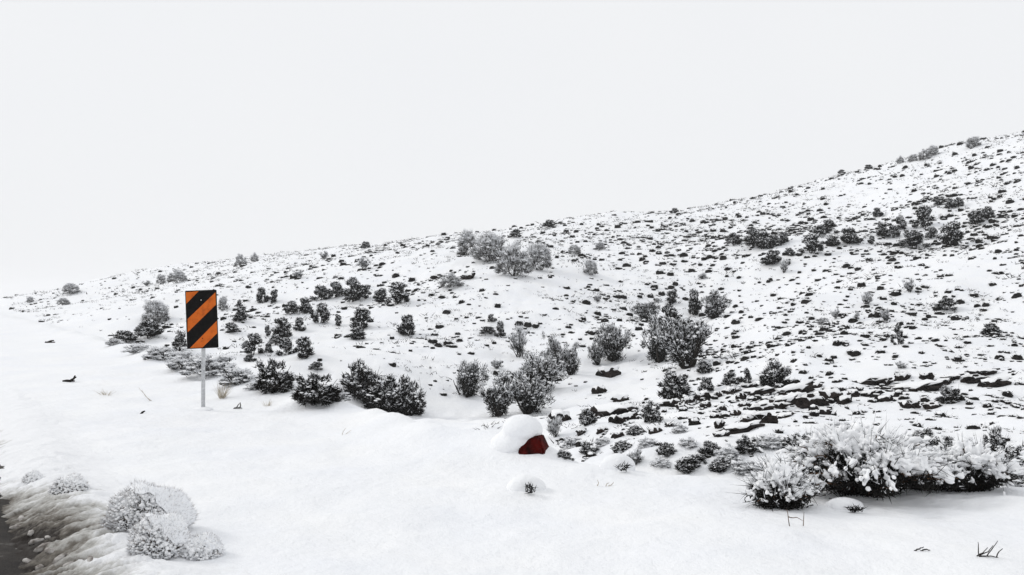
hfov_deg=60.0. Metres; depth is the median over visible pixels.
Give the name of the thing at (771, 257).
shrub
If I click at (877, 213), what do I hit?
shrub
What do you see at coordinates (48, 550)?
snow clod
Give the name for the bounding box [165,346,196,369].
shrub
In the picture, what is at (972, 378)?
rock ledge
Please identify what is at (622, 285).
grass tips
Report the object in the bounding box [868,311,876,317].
sagebrush tuft
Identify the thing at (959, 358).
sagebrush tuft
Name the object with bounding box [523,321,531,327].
sagebrush tuft
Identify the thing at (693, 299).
shrub
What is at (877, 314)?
sagebrush tuft
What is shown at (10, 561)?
road
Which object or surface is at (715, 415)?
rock
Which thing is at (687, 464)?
shrub
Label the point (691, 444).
scrub bush
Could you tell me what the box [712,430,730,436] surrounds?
rock
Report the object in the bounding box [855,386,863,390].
rock
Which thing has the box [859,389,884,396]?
rock
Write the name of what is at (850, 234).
shrub
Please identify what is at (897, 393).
sagebrush tuft
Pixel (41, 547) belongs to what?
snow clod
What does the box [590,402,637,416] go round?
rock ledge
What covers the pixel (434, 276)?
rock ledge
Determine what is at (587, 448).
scrub bush
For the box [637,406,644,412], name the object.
rock
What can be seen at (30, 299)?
shrub
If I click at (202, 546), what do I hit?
cushion bush
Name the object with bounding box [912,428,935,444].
scrub bush
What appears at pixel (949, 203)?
shrub
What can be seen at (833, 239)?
shrub
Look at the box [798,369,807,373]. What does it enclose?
sagebrush tuft
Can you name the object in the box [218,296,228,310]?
shrub
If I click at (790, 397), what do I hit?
rock ledge
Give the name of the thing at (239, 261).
shrub
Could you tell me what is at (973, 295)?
sagebrush tuft
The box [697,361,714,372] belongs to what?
shrub
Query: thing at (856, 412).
sagebrush tuft
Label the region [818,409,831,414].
rock
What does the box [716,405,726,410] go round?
rock
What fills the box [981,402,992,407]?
sagebrush tuft
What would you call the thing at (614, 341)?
shrub
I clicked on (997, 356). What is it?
sagebrush tuft
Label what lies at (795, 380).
sagebrush tuft
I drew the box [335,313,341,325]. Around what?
shrub
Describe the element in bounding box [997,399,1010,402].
sagebrush tuft
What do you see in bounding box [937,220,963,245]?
shrub
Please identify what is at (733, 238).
shrub
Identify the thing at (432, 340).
sagebrush tuft
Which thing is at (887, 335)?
sagebrush tuft
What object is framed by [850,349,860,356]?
sagebrush tuft
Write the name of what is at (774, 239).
shrub
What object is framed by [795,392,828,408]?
rock ledge
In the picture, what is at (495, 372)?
sagebrush tuft
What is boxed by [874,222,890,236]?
shrub
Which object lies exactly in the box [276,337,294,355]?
shrub
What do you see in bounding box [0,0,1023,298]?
sky
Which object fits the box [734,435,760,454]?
scrub bush
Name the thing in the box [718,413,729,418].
sagebrush tuft
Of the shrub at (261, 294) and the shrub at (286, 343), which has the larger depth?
the shrub at (261, 294)
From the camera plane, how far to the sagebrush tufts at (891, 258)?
53.44 m
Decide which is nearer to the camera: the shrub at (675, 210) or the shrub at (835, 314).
the shrub at (835, 314)
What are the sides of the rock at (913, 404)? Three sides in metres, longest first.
0.441 x 0.269 x 0.238 m
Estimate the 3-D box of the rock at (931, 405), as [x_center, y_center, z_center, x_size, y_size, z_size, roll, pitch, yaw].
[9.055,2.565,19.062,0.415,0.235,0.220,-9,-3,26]
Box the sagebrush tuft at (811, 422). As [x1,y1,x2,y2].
[805,420,817,423]
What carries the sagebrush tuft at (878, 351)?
on the ground at (284, 483)
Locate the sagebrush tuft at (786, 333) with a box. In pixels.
[781,330,791,335]
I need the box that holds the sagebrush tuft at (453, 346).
[449,344,456,347]
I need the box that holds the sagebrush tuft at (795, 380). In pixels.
[790,378,799,383]
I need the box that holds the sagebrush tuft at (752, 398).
[747,396,758,400]
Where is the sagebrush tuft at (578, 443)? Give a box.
[575,439,585,446]
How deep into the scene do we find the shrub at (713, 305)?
40.40 m
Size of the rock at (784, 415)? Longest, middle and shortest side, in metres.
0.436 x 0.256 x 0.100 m
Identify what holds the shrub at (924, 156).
on the ground at (284, 483)
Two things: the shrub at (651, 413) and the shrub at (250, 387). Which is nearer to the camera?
the shrub at (250, 387)
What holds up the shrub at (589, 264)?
on the ground at (284, 483)
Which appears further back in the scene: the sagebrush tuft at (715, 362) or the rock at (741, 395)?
the sagebrush tuft at (715, 362)
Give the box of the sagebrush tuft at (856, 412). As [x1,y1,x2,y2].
[852,409,862,414]
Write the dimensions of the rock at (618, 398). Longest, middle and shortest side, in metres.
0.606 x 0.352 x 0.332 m
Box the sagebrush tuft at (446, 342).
[443,340,452,344]
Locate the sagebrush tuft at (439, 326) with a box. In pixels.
[436,324,443,328]
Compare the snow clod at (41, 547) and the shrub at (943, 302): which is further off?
the shrub at (943, 302)
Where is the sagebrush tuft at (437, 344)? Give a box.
[433,342,442,346]
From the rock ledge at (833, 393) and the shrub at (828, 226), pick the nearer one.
the rock ledge at (833, 393)
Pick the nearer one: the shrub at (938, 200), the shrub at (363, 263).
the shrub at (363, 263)
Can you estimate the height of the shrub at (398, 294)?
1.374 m
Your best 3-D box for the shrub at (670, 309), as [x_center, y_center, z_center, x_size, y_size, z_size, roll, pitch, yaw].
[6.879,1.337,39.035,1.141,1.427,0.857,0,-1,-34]
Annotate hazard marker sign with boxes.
[185,290,218,410]
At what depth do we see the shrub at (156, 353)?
20.69 m
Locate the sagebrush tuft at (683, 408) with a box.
[679,406,687,411]
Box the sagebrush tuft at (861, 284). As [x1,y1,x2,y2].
[857,280,866,286]
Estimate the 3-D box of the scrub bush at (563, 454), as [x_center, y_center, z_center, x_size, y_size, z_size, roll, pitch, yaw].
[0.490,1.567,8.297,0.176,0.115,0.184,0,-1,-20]
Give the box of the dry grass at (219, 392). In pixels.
[214,383,233,398]
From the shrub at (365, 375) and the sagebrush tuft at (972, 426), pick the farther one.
the shrub at (365, 375)
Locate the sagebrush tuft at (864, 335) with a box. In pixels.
[860,333,868,337]
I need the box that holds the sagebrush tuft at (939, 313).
[934,311,944,314]
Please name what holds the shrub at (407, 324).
on the ground at (284, 483)
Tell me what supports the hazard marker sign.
on the ground at (284, 483)
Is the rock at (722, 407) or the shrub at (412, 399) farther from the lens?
the shrub at (412, 399)
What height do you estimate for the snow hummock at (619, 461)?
0.252 m
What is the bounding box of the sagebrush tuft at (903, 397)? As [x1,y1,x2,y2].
[898,394,909,399]
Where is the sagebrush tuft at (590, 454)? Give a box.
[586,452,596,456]
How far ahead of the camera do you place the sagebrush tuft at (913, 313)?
33.60 m
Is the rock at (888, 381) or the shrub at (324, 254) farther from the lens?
the shrub at (324, 254)
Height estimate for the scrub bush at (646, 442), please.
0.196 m
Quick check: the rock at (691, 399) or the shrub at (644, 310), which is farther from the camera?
the shrub at (644, 310)
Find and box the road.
[0,465,29,574]
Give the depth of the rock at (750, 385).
23.93 m
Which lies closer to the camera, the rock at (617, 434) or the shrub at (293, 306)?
the rock at (617, 434)
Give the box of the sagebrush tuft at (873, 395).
[869,393,879,397]
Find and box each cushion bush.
[21,469,44,484]
[48,473,90,494]
[98,478,198,532]
[125,509,190,559]
[178,530,226,560]
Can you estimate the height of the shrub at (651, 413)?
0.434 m
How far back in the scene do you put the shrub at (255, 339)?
30.15 m
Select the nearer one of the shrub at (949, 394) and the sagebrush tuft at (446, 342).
the shrub at (949, 394)
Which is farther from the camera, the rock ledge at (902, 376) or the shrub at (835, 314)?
the shrub at (835, 314)
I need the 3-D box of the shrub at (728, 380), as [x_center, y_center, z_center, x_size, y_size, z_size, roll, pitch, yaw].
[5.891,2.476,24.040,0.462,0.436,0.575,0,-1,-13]
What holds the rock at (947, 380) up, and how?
on the ground at (284, 483)
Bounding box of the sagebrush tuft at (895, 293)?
[891,290,900,295]
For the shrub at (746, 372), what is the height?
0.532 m
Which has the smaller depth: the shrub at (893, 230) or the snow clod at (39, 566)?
the snow clod at (39, 566)
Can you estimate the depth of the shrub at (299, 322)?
42.65 m
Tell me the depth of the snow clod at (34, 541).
5.85 m
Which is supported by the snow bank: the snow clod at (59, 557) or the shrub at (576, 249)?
the snow clod at (59, 557)
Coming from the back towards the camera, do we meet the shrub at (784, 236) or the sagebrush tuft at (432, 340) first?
the shrub at (784, 236)
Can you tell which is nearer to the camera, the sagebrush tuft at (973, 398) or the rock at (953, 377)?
the sagebrush tuft at (973, 398)
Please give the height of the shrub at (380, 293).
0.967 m
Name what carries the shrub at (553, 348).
on the ground at (284, 483)
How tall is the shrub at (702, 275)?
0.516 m
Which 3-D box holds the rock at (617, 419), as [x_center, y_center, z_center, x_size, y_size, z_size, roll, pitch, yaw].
[1.848,2.365,15.756,0.201,0.247,0.319,1,-1,-44]
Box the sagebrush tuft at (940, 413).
[934,411,945,416]
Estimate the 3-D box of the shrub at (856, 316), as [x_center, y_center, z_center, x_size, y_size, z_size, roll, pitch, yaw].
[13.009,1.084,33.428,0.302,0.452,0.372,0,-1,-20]
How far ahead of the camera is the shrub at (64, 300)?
91.29 m
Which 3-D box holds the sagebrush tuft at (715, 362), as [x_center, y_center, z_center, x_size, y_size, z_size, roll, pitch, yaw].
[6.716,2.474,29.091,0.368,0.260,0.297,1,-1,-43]
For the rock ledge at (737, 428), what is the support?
on the ground at (284, 483)
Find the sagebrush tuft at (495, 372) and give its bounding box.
[492,370,501,376]
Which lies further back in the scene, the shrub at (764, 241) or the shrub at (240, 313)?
the shrub at (764, 241)
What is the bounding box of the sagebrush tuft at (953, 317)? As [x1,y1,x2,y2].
[950,314,959,320]
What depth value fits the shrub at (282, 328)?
40.80 m
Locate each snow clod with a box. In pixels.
[9,525,19,529]
[22,558,30,562]
[27,530,33,535]
[28,538,44,544]
[34,542,50,552]
[35,564,43,569]
[44,548,54,553]
[53,553,66,563]
[87,556,93,561]
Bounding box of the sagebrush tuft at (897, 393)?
[893,390,904,396]
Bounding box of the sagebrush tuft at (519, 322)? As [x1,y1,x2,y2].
[515,320,522,325]
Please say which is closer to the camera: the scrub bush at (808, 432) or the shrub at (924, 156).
the scrub bush at (808, 432)
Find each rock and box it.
[575,428,586,435]
[591,385,606,393]
[596,426,607,433]
[608,414,625,423]
[610,394,628,401]
[613,430,623,438]
[622,412,635,419]
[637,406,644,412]
[648,425,662,434]
[650,399,668,406]
[663,398,682,406]
[664,422,678,426]
[675,402,687,409]
[676,416,687,419]
[681,395,694,403]
[694,390,711,400]
[699,400,711,407]
[709,412,719,417]
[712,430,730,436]
[713,390,721,397]
[714,419,725,428]
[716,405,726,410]
[721,387,742,393]
[725,386,735,393]
[730,409,741,415]
[735,392,746,399]
[737,401,749,406]
[741,383,759,387]
[759,395,774,400]
[773,401,788,408]
[776,412,793,418]
[812,382,822,387]
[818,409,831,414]
[823,385,839,389]
[832,379,842,382]
[836,395,851,404]
[847,389,859,396]
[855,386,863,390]
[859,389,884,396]
[874,394,893,401]
[881,377,891,384]
[899,400,920,408]
[919,371,934,379]
[923,401,942,409]
[934,378,951,383]
[940,373,964,380]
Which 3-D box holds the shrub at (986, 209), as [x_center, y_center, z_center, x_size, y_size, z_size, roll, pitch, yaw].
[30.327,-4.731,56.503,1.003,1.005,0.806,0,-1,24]
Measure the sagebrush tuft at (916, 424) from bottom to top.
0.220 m
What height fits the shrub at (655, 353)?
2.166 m
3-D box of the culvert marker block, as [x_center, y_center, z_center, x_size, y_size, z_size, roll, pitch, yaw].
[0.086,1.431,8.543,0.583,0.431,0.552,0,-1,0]
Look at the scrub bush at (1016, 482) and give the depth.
10.55 m
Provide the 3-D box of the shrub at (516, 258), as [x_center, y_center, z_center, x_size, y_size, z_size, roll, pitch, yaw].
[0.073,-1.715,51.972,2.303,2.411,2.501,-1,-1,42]
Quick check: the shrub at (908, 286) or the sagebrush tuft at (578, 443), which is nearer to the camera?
the sagebrush tuft at (578, 443)
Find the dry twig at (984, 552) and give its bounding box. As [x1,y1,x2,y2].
[976,541,1002,557]
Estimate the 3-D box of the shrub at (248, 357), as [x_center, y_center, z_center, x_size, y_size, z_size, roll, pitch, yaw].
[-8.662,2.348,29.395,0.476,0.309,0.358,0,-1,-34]
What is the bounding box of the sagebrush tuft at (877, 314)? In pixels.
[874,311,880,317]
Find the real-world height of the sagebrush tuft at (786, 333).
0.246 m
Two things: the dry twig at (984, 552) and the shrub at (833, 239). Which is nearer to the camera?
the dry twig at (984, 552)
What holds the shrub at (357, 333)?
on the ground at (284, 483)
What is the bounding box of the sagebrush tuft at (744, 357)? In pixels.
[740,355,749,360]
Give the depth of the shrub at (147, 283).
110.79 m
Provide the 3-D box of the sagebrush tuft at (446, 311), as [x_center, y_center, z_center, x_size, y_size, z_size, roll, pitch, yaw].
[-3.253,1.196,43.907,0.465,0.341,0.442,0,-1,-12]
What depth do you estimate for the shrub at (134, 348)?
23.24 m
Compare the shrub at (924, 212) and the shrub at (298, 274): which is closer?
the shrub at (924, 212)
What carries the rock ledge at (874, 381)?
on the ground at (284, 483)
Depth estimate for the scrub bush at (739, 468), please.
11.55 m
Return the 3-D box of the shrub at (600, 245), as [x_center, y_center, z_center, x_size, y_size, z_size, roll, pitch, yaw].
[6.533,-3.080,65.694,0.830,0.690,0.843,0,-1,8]
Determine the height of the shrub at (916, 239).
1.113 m
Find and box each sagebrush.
[727,451,830,510]
[745,411,976,503]
[904,438,970,491]
[931,422,1023,494]
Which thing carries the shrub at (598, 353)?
on the ground at (284, 483)
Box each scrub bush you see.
[557,449,573,460]
[559,436,581,448]
[579,442,599,454]
[593,436,609,446]
[610,440,631,452]
[625,425,642,435]
[637,436,657,448]
[650,455,670,467]
[656,441,676,456]
[671,422,688,433]
[678,437,697,449]
[691,452,706,463]
[697,440,721,455]
[707,457,730,472]
[713,443,744,461]
[729,457,760,474]
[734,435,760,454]
[751,432,783,449]
[780,432,808,450]
[804,431,818,440]
[830,421,850,429]
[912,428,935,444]
[931,436,953,450]
[962,436,985,447]
[992,441,1023,465]
[1003,461,1023,486]
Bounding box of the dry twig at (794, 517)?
[786,509,803,525]
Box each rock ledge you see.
[430,273,444,279]
[460,273,475,279]
[548,409,571,421]
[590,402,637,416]
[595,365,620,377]
[716,420,764,433]
[740,410,777,423]
[741,385,775,395]
[748,400,776,410]
[768,392,803,403]
[776,380,814,394]
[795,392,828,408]
[813,387,842,401]
[852,377,893,384]
[887,379,949,391]
[894,371,910,380]
[960,374,986,383]
[965,368,999,375]
[977,377,1011,387]
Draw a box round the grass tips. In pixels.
[6,133,1023,453]
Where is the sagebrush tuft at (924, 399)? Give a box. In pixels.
[919,396,930,401]
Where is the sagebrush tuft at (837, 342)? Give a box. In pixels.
[832,339,841,345]
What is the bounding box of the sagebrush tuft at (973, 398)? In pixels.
[968,396,978,399]
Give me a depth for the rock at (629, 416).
16.33 m
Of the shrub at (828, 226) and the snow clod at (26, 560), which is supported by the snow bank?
the snow clod at (26, 560)
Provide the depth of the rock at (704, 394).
22.49 m
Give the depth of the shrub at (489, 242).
57.84 m
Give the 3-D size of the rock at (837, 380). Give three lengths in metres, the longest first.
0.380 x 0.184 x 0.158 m
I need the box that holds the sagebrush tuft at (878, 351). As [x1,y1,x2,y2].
[874,349,885,353]
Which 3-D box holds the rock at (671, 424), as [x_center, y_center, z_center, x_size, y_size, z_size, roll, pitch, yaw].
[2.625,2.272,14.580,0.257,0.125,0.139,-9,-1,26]
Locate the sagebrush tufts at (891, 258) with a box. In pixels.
[3,130,1023,469]
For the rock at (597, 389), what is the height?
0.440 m
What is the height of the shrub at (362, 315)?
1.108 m
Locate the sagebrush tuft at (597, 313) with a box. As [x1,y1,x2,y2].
[593,311,601,315]
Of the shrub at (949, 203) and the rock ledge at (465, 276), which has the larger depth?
the shrub at (949, 203)
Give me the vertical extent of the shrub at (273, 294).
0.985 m
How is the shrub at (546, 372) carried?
on the ground at (284, 483)
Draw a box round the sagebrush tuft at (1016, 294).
[1011,292,1021,298]
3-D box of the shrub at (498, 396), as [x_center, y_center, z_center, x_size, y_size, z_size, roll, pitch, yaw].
[-0.319,3.063,25.791,1.362,1.652,1.382,0,-1,-15]
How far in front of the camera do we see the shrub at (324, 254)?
92.97 m
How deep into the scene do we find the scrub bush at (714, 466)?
11.77 m
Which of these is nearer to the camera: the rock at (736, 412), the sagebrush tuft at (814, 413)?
the sagebrush tuft at (814, 413)
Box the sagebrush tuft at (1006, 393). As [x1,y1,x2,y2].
[1001,390,1013,397]
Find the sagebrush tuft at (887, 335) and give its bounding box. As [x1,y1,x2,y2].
[883,332,892,337]
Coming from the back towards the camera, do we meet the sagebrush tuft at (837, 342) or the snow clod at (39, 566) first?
the sagebrush tuft at (837, 342)
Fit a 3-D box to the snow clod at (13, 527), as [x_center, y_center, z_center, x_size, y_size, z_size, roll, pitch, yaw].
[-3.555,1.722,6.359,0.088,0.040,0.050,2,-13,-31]
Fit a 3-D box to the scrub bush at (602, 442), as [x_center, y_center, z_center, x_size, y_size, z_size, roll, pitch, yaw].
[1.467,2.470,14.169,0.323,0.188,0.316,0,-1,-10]
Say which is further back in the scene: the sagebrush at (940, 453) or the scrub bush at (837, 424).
the scrub bush at (837, 424)
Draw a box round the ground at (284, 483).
[0,133,1023,574]
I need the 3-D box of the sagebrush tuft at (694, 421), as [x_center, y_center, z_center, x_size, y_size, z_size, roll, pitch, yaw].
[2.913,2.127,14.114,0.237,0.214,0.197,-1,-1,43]
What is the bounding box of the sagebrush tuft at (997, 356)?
[994,354,1004,358]
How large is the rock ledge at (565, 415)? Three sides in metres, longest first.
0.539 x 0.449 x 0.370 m
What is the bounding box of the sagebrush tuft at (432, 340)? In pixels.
[428,338,437,343]
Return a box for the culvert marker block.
[491,414,548,454]
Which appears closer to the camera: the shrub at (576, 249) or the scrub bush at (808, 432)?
the scrub bush at (808, 432)
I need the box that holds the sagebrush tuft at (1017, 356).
[1012,354,1022,359]
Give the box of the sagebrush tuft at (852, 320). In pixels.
[848,317,857,322]
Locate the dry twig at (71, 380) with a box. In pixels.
[62,375,76,381]
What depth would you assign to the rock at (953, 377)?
22.35 m
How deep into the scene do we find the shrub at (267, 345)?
30.60 m
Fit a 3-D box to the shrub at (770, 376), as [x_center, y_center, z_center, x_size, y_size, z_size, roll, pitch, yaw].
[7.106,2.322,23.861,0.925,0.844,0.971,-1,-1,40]
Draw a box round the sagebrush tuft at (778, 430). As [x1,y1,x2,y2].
[772,428,783,433]
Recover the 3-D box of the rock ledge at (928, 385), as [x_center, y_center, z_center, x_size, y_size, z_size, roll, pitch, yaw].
[10.193,2.511,22.198,1.427,0.298,0.831,-9,1,12]
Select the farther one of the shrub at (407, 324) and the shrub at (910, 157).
the shrub at (910, 157)
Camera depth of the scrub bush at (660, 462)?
12.19 m
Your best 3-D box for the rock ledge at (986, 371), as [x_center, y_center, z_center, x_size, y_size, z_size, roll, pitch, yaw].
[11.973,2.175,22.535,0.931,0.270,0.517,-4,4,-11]
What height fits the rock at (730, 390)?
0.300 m
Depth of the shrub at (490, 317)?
41.52 m
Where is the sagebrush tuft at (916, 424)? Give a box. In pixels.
[911,421,923,427]
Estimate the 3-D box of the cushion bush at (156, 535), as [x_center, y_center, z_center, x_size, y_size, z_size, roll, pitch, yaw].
[-2.116,1.479,5.301,0.418,0.316,0.361,0,-1,0]
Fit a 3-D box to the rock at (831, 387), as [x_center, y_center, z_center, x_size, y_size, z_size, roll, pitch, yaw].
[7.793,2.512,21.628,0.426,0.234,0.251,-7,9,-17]
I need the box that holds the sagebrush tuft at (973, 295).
[969,293,978,296]
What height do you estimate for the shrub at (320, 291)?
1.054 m
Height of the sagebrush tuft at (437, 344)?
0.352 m
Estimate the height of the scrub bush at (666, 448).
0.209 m
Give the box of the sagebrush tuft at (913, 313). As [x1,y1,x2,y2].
[907,311,916,315]
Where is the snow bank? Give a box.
[0,387,251,574]
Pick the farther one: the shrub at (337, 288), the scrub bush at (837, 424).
the shrub at (337, 288)
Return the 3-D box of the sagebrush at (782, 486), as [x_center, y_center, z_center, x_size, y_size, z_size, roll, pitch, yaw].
[2.042,1.445,6.597,0.717,0.566,0.757,1,-1,-40]
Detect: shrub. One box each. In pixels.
[25,296,33,302]
[56,297,70,304]
[62,282,81,294]
[105,338,125,344]
[109,330,137,341]
[121,343,150,352]
[133,319,165,338]
[139,299,170,322]
[141,345,175,360]
[142,280,150,285]
[156,274,165,283]
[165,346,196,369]
[166,269,188,282]
[171,331,186,350]
[178,352,236,376]
[208,363,255,385]
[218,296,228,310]
[225,323,238,331]
[232,306,247,320]
[233,253,246,266]
[241,333,264,354]
[243,354,256,361]
[243,382,255,389]
[250,252,258,261]
[252,357,294,393]
[256,287,268,303]
[264,342,273,352]
[265,325,271,336]
[267,289,277,302]
[268,334,281,344]
[271,316,292,337]
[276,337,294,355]
[283,301,299,313]
[290,372,341,406]
[292,269,302,276]
[292,317,306,329]
[293,336,314,358]
[298,297,314,313]
[308,361,322,370]
[309,285,329,300]
[310,302,330,322]
[318,251,328,258]
[326,281,343,297]
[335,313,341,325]
[339,358,383,401]
[339,390,351,400]
[343,277,362,302]
[346,327,364,339]
[349,307,373,327]
[357,257,370,268]
[359,284,370,298]
[359,373,409,412]
[360,241,370,247]
[372,288,387,302]
[384,282,409,304]
[393,377,426,415]
[397,314,415,335]
[438,272,463,287]
[453,359,489,397]
[455,227,478,254]
[471,231,505,261]
[475,367,525,416]
[479,326,496,333]
[487,314,495,321]
[490,359,503,368]
[493,238,533,275]
[494,320,505,336]
[507,368,555,413]
[508,322,527,356]
[509,229,521,236]
[517,350,567,386]
[524,241,552,269]
[542,219,554,226]
[542,331,567,369]
[546,413,562,436]
[556,342,581,374]
[567,244,581,253]
[578,408,597,424]
[582,258,597,274]
[587,338,605,365]
[594,322,633,361]
[595,242,604,249]
[618,448,643,464]
[630,298,661,320]
[640,313,674,362]
[640,400,662,422]
[657,369,694,398]
[658,302,680,329]
[658,314,711,368]
[665,289,677,302]
[669,208,678,212]
[673,457,701,473]
[688,289,702,315]
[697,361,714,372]
[697,377,714,390]
[698,273,706,278]
[699,289,731,318]
[721,371,738,384]
[725,232,743,245]
[742,368,751,383]
[743,228,759,246]
[755,230,773,248]
[758,360,791,386]
[759,249,781,263]
[769,235,781,245]
[779,232,789,243]
[780,259,787,272]
[784,247,794,255]
[796,233,823,253]
[812,225,826,234]
[817,317,830,324]
[823,219,838,232]
[824,236,840,245]
[830,307,839,318]
[839,227,861,243]
[852,311,859,319]
[861,292,873,303]
[867,235,874,243]
[873,207,883,216]
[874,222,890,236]
[880,308,890,320]
[886,225,900,237]
[890,323,904,344]
[895,155,904,162]
[895,216,906,229]
[895,361,907,367]
[896,230,932,246]
[902,279,914,292]
[908,154,917,160]
[912,205,933,227]
[918,148,930,160]
[925,226,939,238]
[928,145,939,155]
[932,196,944,205]
[934,297,958,310]
[934,384,962,403]
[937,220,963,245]
[944,198,953,208]
[953,197,963,206]
[964,135,982,147]
[966,210,984,224]
[979,322,1003,335]
[980,206,996,219]
[982,425,1008,451]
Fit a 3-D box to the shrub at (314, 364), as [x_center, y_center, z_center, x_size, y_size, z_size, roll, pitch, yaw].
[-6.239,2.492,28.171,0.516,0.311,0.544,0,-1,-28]
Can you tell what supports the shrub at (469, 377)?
on the ground at (284, 483)
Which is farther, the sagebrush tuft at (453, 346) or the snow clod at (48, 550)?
the sagebrush tuft at (453, 346)
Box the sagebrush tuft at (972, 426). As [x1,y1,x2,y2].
[966,424,980,428]
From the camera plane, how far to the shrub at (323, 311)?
43.95 m
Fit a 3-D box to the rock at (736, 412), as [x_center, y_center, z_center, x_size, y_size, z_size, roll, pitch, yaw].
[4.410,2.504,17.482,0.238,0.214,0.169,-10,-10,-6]
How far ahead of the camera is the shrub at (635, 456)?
12.39 m
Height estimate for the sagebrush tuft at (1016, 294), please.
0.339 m
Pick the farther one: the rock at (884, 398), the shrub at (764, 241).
the shrub at (764, 241)
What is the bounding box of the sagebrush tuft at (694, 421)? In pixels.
[688,418,700,425]
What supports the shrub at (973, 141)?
on the ground at (284, 483)
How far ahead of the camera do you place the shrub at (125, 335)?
41.05 m
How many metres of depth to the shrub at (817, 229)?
58.98 m
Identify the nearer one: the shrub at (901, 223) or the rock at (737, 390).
the rock at (737, 390)
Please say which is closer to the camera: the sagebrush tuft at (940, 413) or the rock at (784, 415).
the rock at (784, 415)
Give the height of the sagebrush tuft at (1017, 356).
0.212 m
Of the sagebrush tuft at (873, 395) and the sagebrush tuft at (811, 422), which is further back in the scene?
the sagebrush tuft at (873, 395)
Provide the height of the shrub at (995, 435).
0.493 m
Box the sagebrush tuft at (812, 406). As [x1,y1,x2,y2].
[807,404,818,410]
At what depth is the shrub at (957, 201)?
61.34 m
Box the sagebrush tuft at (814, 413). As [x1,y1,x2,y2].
[809,408,819,416]
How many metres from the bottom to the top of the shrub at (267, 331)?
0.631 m
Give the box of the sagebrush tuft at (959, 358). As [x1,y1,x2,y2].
[954,355,961,361]
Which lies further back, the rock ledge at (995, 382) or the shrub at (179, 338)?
the shrub at (179, 338)
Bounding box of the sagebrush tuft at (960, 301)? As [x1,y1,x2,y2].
[956,299,964,303]
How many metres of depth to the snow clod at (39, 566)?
5.39 m
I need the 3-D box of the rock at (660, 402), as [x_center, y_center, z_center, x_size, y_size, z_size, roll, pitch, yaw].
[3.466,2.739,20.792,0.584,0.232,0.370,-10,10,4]
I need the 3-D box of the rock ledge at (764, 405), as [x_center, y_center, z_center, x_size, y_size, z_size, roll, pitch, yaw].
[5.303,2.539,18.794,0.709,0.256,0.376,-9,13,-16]
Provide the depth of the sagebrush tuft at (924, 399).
19.49 m
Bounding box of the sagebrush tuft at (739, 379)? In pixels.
[736,376,743,382]
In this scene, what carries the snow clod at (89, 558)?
on the snow bank
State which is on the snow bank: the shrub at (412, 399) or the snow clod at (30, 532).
the snow clod at (30, 532)
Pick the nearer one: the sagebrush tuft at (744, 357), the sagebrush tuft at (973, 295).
the sagebrush tuft at (744, 357)
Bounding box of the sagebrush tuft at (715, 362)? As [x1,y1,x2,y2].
[712,360,720,365]
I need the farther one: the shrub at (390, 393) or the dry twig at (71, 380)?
the shrub at (390, 393)
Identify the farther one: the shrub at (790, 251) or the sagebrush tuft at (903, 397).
the shrub at (790, 251)
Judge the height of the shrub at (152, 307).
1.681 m
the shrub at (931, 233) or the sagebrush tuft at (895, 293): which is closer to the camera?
the sagebrush tuft at (895, 293)
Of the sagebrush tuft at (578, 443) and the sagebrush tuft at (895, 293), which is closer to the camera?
the sagebrush tuft at (578, 443)
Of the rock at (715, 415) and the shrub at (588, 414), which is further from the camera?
the shrub at (588, 414)
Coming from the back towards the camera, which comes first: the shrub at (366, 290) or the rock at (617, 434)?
the shrub at (366, 290)
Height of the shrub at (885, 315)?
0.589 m
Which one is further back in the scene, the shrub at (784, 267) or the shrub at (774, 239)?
the shrub at (774, 239)
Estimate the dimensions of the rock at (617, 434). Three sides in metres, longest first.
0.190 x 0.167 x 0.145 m
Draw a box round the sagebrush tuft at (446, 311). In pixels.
[442,309,450,313]
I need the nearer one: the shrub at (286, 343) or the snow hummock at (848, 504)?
the snow hummock at (848, 504)
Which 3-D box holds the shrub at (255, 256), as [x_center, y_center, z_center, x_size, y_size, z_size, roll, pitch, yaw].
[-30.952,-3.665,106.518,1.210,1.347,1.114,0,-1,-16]
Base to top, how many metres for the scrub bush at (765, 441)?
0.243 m
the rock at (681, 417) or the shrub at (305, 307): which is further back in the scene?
the shrub at (305, 307)
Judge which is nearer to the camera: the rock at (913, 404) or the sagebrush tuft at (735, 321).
the rock at (913, 404)
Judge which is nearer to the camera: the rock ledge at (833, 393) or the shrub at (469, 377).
the rock ledge at (833, 393)
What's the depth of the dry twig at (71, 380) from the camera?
16.59 m
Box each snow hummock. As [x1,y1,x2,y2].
[506,474,545,493]
[599,453,635,470]
[825,497,865,512]
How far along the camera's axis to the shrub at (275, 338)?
39.13 m
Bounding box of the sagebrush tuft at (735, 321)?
[732,318,740,324]
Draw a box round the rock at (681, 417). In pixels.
[676,416,687,419]
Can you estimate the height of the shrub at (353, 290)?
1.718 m
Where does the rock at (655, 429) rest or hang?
on the ground at (284, 483)
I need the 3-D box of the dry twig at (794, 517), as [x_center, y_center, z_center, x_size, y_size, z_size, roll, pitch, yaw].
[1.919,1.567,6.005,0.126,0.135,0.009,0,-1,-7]
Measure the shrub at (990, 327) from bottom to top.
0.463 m
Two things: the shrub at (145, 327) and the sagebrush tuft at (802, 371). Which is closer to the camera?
the sagebrush tuft at (802, 371)
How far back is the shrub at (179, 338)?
39.07 m
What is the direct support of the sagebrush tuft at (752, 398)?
on the ground at (284, 483)
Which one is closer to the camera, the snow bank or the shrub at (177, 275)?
the snow bank
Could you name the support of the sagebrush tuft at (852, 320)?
on the ground at (284, 483)
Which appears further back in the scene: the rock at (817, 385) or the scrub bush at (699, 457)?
the rock at (817, 385)

